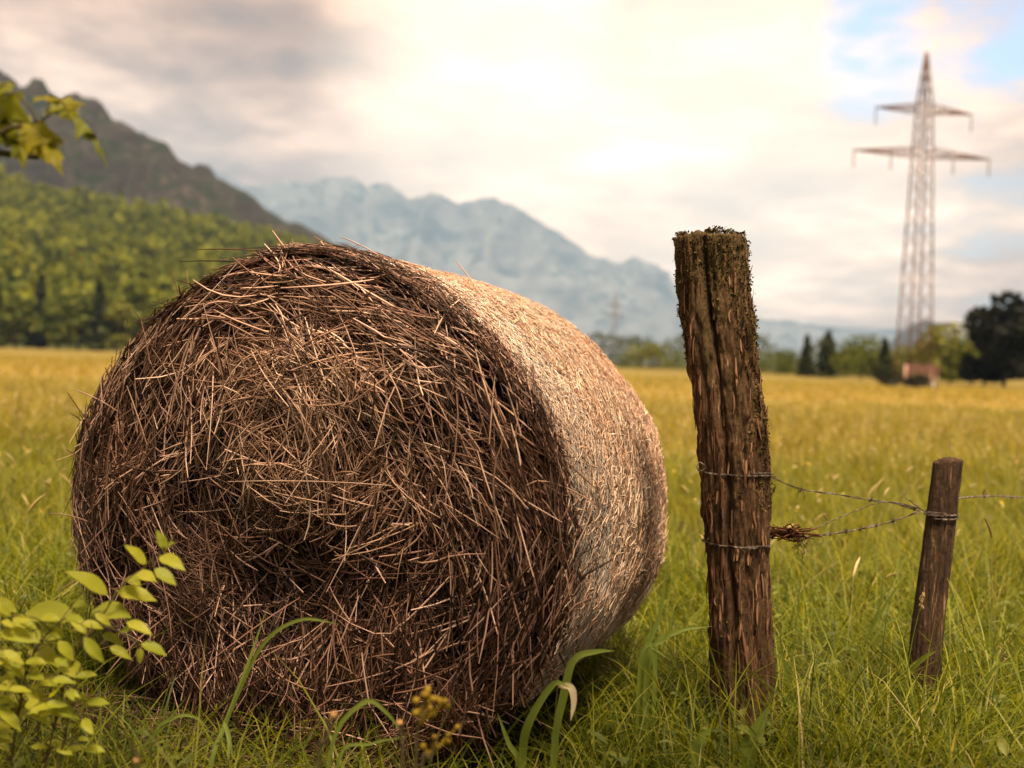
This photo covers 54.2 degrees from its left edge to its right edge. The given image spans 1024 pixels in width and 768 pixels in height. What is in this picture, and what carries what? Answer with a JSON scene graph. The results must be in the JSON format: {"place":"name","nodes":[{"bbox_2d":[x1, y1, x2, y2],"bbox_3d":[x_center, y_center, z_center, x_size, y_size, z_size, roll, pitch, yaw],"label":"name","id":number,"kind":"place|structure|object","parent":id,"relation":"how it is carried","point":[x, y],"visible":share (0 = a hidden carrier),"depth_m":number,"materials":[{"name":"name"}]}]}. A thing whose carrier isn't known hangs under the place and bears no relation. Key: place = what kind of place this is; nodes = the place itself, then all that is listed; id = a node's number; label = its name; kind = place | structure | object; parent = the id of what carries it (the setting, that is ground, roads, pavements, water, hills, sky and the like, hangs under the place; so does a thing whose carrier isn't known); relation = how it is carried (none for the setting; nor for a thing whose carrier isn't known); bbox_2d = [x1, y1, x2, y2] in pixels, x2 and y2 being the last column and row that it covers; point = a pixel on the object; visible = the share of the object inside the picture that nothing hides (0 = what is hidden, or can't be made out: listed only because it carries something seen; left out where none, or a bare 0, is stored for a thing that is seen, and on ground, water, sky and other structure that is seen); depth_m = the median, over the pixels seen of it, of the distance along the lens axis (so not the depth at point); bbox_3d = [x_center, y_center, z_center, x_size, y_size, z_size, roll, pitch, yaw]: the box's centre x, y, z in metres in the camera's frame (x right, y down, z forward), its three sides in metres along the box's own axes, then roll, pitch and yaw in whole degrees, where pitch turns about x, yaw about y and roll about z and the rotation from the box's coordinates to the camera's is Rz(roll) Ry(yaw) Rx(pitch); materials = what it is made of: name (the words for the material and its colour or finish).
{"place":"outdoors","nodes":[
{"label":"outdoors","id":0,"kind":"place"},
{"bbox_2d":[0,70,355,249],"bbox_3d":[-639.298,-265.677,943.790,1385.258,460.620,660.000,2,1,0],"label":"mountains","id":1,"kind":"structure","parent":0,"point":[144,166],"depth_m":882.50,"materials":[{"name":"grey stone"}]},
{"bbox_2d":[0,187,649,368],"bbox_3d":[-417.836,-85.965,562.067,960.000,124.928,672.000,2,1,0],"label":"hillside","id":2,"kind":"structure","parent":0,"point":[54,346],"depth_m":243.74,"materials":[{"name":"green plant"}]},
{"bbox_2d":[0,162,333,343],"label":"forest","id":3,"kind":"object","parent":2,"relation":"on","point":[79,234],"visible":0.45,"depth_m":452.99,"materials":[{"name":"green plant"}]},
{"bbox_2d":[0,347,1023,767],"bbox_3d":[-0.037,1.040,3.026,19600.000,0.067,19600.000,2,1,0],"label":"ground","id":4,"kind":"structure","parent":0,"point":[680,371],"depth_m":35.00,"materials":[{"name":"plant"}]},
{"bbox_2d":[0,283,8,347],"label":"spruce tree","id":5,"kind":"object","parent":4,"relation":"on","point":[1,326],"visible":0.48,"depth_m":211.60,"materials":[{"name":"green plant"}]},
{"bbox_2d":[0,291,43,348],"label":"broadleaf tree","id":6,"kind":"object","parent":4,"relation":"on","point":[15,322],"visible":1,"depth_m":203.47,"materials":[{"name":"green plant"}]},
{"bbox_2d":[23,273,52,348],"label":"spruce tree","id":7,"kind":"object","parent":4,"relation":"on","point":[35,340],"visible":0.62,"depth_m":208.72,"materials":[{"name":"green plant"}]},
{"bbox_2d":[0,81,106,176],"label":"maple tree","id":8,"kind":"object","parent":4,"relation":"on","point":[40,139],"visible":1,"depth_m":1.61,"materials":[{"name":"green plant"}]},
{"bbox_2d":[40,295,78,349],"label":"broadleaf tree","id":9,"kind":"object","parent":4,"relation":"on","point":[57,332],"visible":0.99,"depth_m":204.62,"materials":[{"name":"green plant"}]},
{"bbox_2d":[65,284,92,349],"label":"broadleaf tree","id":10,"kind":"object","parent":4,"relation":"on","point":[84,305],"visible":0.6,"depth_m":210.16,"materials":[{"name":"green plant"}]},
{"bbox_2d":[0,530,184,767],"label":"leafy shrub","id":11,"kind":"object","parent":4,"relation":"on","point":[39,706],"visible":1,"depth_m":1.98,"materials":[{"name":"green plant"}]},
{"bbox_2d":[79,279,111,350],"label":"spruce tree","id":12,"kind":"object","parent":4,"relation":"on","point":[97,321],"visible":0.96,"depth_m":205.64,"materials":[{"name":"green plant"}]},
{"bbox_2d":[98,300,132,351],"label":"broadleaf tree","id":13,"kind":"object","parent":4,"relation":"on","point":[116,315],"visible":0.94,"depth_m":206.73,"materials":[{"name":"green plant"}]},
{"bbox_2d":[110,286,157,343],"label":"broadleaf tree","id":14,"kind":"object","parent":4,"relation":"on","point":[141,302],"visible":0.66,"depth_m":209.34,"materials":[{"name":"green plant"}]},
{"bbox_2d":[133,751,139,767],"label":"flower bud","id":15,"kind":"object","parent":4,"relation":"on","point":[136,760],"visible":1,"depth_m":1.56,"materials":[{"name":"plant"}]},
{"bbox_2d":[138,699,211,767],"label":"grass tuft","id":16,"kind":"object","parent":4,"relation":"on","point":[164,723],"visible":0.94,"depth_m":2.27,"materials":[{"name":"green plant"}]},
{"bbox_2d":[0,670,538,767],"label":"grass","id":17,"kind":"structure","parent":4,"relation":"on","point":[154,718],"depth_m":2.75,"materials":[{"name":"green plant"}]},
{"bbox_2d":[209,606,337,767],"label":"grass stalk","id":18,"kind":"object","parent":4,"relation":"on","point":[244,676],"depth_m":2.22,"materials":[{"name":"green plant"}]},
{"bbox_2d":[316,711,337,767],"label":"flower bud","id":19,"kind":"object","parent":4,"relation":"on","point":[333,714],"visible":1,"depth_m":1.56,"materials":[{"name":"green plant"}]},
{"bbox_2d":[50,230,668,767],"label":"hay bale","id":20,"kind":"object","parent":4,"relation":"on","point":[410,480],"visible":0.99,"depth_m":2.64,"materials":[{"name":"plant"}]},
{"bbox_2d":[326,699,403,767],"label":"grass tuft","id":21,"kind":"object","parent":4,"relation":"on","point":[350,712],"visible":0.94,"depth_m":2.02,"materials":[{"name":"green plant"}]},
{"bbox_2d":[396,719,403,767],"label":"flower bud","id":22,"kind":"object","parent":4,"relation":"on","point":[399,722],"visible":1,"depth_m":1.81,"materials":[{"name":"plant"}]},
{"bbox_2d":[411,685,450,767],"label":"yellow flower","id":23,"kind":"object","parent":4,"relation":"on","point":[429,700],"visible":1,"depth_m":1.73,"materials":[{"name":"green plant"}]},
{"bbox_2d":[419,724,460,767],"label":"yellow flower","id":24,"kind":"object","parent":4,"relation":"on","point":[428,754],"visible":1,"depth_m":1.74,"materials":[{"name":"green plant"}]},
{"bbox_2d":[0,552,1023,767],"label":"undergrowth","id":25,"kind":"object","parent":4,"relation":"on","point":[1002,744],"visible":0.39,"depth_m":2.70,"materials":[{"name":"green plant"}]},
{"bbox_2d":[0,379,1023,530],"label":"wildflowers","id":26,"kind":"object","parent":4,"relation":"on","point":[674,470],"visible":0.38,"depth_m":10.24,"materials":[{"name":"yellow plant"}]},
{"bbox_2d":[498,649,613,767],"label":"broad leaf plant","id":27,"kind":"object","parent":4,"relation":"on","point":[566,686],"visible":1,"depth_m":2.36,"materials":[{"name":"green plant"}]},
{"bbox_2d":[603,293,624,365],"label":"electricity pylon","id":28,"kind":"object","parent":4,"relation":"on","point":[615,298],"visible":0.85,"depth_m":344.31,"materials":[{"name":"metal"}]},
{"bbox_2d":[610,351,649,367],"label":"broadleaf tree","id":29,"kind":"object","parent":4,"relation":"on","point":[626,361],"visible":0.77,"depth_m":228.86,"materials":[{"name":"green plant"}]},
{"bbox_2d":[624,342,674,368],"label":"broadleaf tree","id":30,"kind":"object","parent":4,"relation":"on","point":[643,351],"visible":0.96,"depth_m":214.23,"materials":[{"name":"green plant"}]},
{"bbox_2d":[647,350,686,369],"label":"broadleaf tree","id":31,"kind":"object","parent":4,"relation":"on","point":[683,362],"visible":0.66,"depth_m":213.14,"materials":[{"name":"green plant"}]},
{"bbox_2d":[635,560,710,765],"bbox_3d":[0.447,0.781,2.743,0.206,0.595,0.054,2,1,0],"label":"broad leaf plant","id":32,"kind":"object","parent":4,"relation":"on","point":[647,659],"visible":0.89,"depth_m":2.74,"materials":[{"name":"green plant"}]},
{"bbox_2d":[672,225,778,767],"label":"fence post","id":33,"kind":"object","parent":4,"relation":"on","point":[715,310],"visible":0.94,"depth_m":2.74,"materials":[{"name":"brown wood"}]},
{"bbox_2d":[701,511,958,554],"bbox_3d":[0.954,0.434,2.951,0.898,0.111,0.187,1,2,-22],"label":"barbed wire","id":34,"kind":"object","parent":33,"relation":"attached to","point":[787,533],"visible":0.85,"depth_m":2.83,"materials":[{"name":"grey metal"}]},
{"bbox_2d":[691,705,769,767],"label":"plantain","id":35,"kind":"object","parent":4,"relation":"on","point":[702,740],"visible":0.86,"depth_m":2.42,"materials":[{"name":"green plant"}]},
{"bbox_2d":[757,351,793,374],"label":"broadleaf tree","id":36,"kind":"object","parent":4,"relation":"on","point":[766,359],"visible":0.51,"depth_m":168.07,"materials":[{"name":"green plant"}]},
{"bbox_2d":[769,349,814,375],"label":"broadleaf tree","id":37,"kind":"object","parent":4,"relation":"on","point":[787,364],"visible":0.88,"depth_m":159.22,"materials":[{"name":"green plant"}]},
{"bbox_2d":[779,540,814,732],"bbox_3d":[0.795,0.766,2.804,0.109,0.662,0.049,2,1,0],"label":"grass stalk","id":38,"kind":"object","parent":4,"relation":"on","point":[781,646],"depth_m":2.81,"materials":[{"name":"green plant"}]},
{"bbox_2d":[586,330,1021,380],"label":"hedgerow","id":39,"kind":"object","parent":4,"relation":"on","point":[632,342],"visible":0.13,"depth_m":239.91,"materials":[{"name":"green plant"}]},
{"bbox_2d":[793,334,817,376],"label":"spruce tree","id":40,"kind":"object","parent":4,"relation":"on","point":[806,367],"visible":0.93,"depth_m":137.56,"materials":[{"name":"green plant"}]},
{"bbox_2d":[811,329,843,377],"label":"spruce tree","id":41,"kind":"object","parent":4,"relation":"on","point":[824,367],"visible":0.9,"depth_m":134.38,"materials":[{"name":"green plant"}]},
{"bbox_2d":[836,351,861,377],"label":"broadleaf tree","id":42,"kind":"object","parent":4,"relation":"on","point":[846,372],"visible":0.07,"depth_m":148.97,"materials":[{"name":"green plant"}]},
{"bbox_2d":[828,334,893,379],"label":"broadleaf tree","id":43,"kind":"object","parent":4,"relation":"on","point":[861,350],"visible":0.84,"depth_m":126.08,"materials":[{"name":"green plant"}]},
{"bbox_2d":[848,559,909,722],"bbox_3d":[1.082,0.805,2.951,0.157,0.579,0.042,2,1,0],"label":"grass stalk","id":44,"kind":"object","parent":4,"relation":"on","point":[878,614],"depth_m":2.95,"materials":[{"name":"green plant"}]},
{"bbox_2d":[870,337,897,379],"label":"spruce tree","id":45,"kind":"object","parent":4,"relation":"on","point":[884,363],"visible":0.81,"depth_m":121.56,"materials":[{"name":"green plant"}]},
{"bbox_2d":[875,373,903,385],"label":"bush","id":46,"kind":"object","parent":4,"relation":"on","point":[885,380],"visible":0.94,"depth_m":72.77,"materials":[{"name":"green plant"}]},
{"bbox_2d":[870,345,928,375],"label":"broadleaf tree","id":47,"kind":"object","parent":4,"relation":"on","point":[893,354],"visible":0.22,"depth_m":123.49,"materials":[{"name":"green plant"}]},
{"bbox_2d":[897,592,935,737],"bbox_3d":[1.110,0.837,2.767,0.112,0.527,0.041,2,2,23],"label":"grass stalk","id":48,"kind":"object","parent":4,"relation":"on","point":[920,660],"depth_m":2.76,"materials":[{"name":"green plant"}]},
{"bbox_2d":[903,373,930,387],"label":"bush","id":49,"kind":"object","parent":4,"relation":"on","point":[921,379],"visible":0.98,"depth_m":69.32,"materials":[{"name":"green plant"}]},
{"bbox_2d":[853,52,989,387],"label":"electricity pylon","id":50,"kind":"object","parent":4,"relation":"on","point":[926,64],"visible":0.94,"depth_m":75.47,"materials":[{"name":"metal"}]},
{"bbox_2d":[903,364,939,388],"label":"shed","id":51,"kind":"object","parent":4,"relation":"on","point":[928,369],"visible":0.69,"depth_m":70.59,"materials":[{"name":"beige wood"}]},
{"bbox_2d":[896,341,957,382],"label":"broadleaf tree","id":52,"kind":"object","parent":4,"relation":"on","point":[903,356],"visible":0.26,"depth_m":119.97,"materials":[{"name":"green plant"}]},
{"bbox_2d":[905,457,962,729],"bbox_3d":[1.304,0.670,3.099,0.141,0.896,0.097,2,1,0],"label":"fence post","id":53,"kind":"object","parent":4,"relation":"on","point":[934,571],"visible":0.81,"depth_m":3.06,"materials":[{"name":"brown wood"}]},
{"bbox_2d":[696,462,958,515],"bbox_3d":[0.936,0.308,2.917,0.956,0.174,0.192,1,1,-18],"label":"barbed wire","id":54,"kind":"object","parent":53,"relation":"attached to","point":[902,505],"visible":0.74,"depth_m":2.91,"materials":[{"name":"grey metal"}]},
{"bbox_2d":[801,502,919,534],"bbox_3d":[1.029,0.393,2.950,0.445,0.089,0.015,1,2,-23],"label":"barbed wire","id":55,"kind":"object","parent":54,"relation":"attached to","point":[861,508],"visible":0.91,"depth_m":2.94,"materials":[{"name":"grey metal"}]},
{"bbox_2d":[959,493,1023,498],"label":"barbed wire","id":56,"kind":"object","parent":53,"relation":"attached to","point":[986,496],"visible":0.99,"depth_m":3.28,"materials":[{"name":"grey metal"}]},
{"bbox_2d":[909,322,980,383],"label":"broadleaf tree","id":57,"kind":"object","parent":4,"relation":"on","point":[938,337],"visible":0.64,"depth_m":110.72,"materials":[{"name":"green plant"}]},
{"bbox_2d":[936,338,1001,384],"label":"broadleaf tree","id":58,"kind":"object","parent":4,"relation":"on","point":[953,374],"visible":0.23,"depth_m":109.53,"materials":[{"name":"green plant"}]},
{"bbox_2d":[959,325,1000,385],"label":"dark tree","id":59,"kind":"object","parent":4,"relation":"on","point":[967,356],"visible":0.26,"depth_m":102.74,"materials":[{"name":"green plant"}]},
{"bbox_2d":[956,636,1012,716],"bbox_3d":[1.365,0.931,2.905,0.158,0.389,0.042,2,1,0],"label":"grass stalk","id":60,"kind":"object","parent":4,"relation":"on","point":[988,676],"depth_m":2.91,"materials":[{"name":"green plant"}]},
{"bbox_2d":[956,289,1023,386],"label":"dark tree","id":61,"kind":"object","parent":4,"relation":"on","point":[1000,344],"visible":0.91,"depth_m":99.23,"materials":[{"name":"green plant"}]},
{"bbox_2d":[1000,310,1023,380],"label":"dark tree","id":62,"kind":"object","parent":4,"relation":"on","point":[1016,370],"visible":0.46,"depth_m":97.31,"materials":[{"name":"green plant"}]},
{"bbox_2d":[1000,644,1023,722],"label":"grass stalk","id":63,"kind":"object","parent":4,"relation":"on","point":[1002,658],"depth_m":3.02,"materials":[{"name":"green plant"}]},
{"bbox_2d":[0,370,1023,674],"bbox_3d":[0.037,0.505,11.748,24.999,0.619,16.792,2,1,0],"label":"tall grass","id":64,"kind":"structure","parent":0,"point":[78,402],"depth_m":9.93,"materials":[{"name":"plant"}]},
{"bbox_2d":[0,0,1023,338],"label":"sky","id":65,"kind":"structure","parent":0,"point":[620,127],"materials":[{"name":"white"}]},
{"bbox_2d":[204,164,963,365],"bbox_3d":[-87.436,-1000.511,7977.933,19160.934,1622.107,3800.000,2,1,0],"label":"mountains","id":66,"kind":"structure","parent":0,"point":[496,242],"depth_m":7460.77,"materials":[{"name":"stone"}]},
{"bbox_2d":[867,319,951,368],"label":"hills","id":67,"kind":"structure","parent":0,"point":[904,334],"depth_m":2970.28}
]}

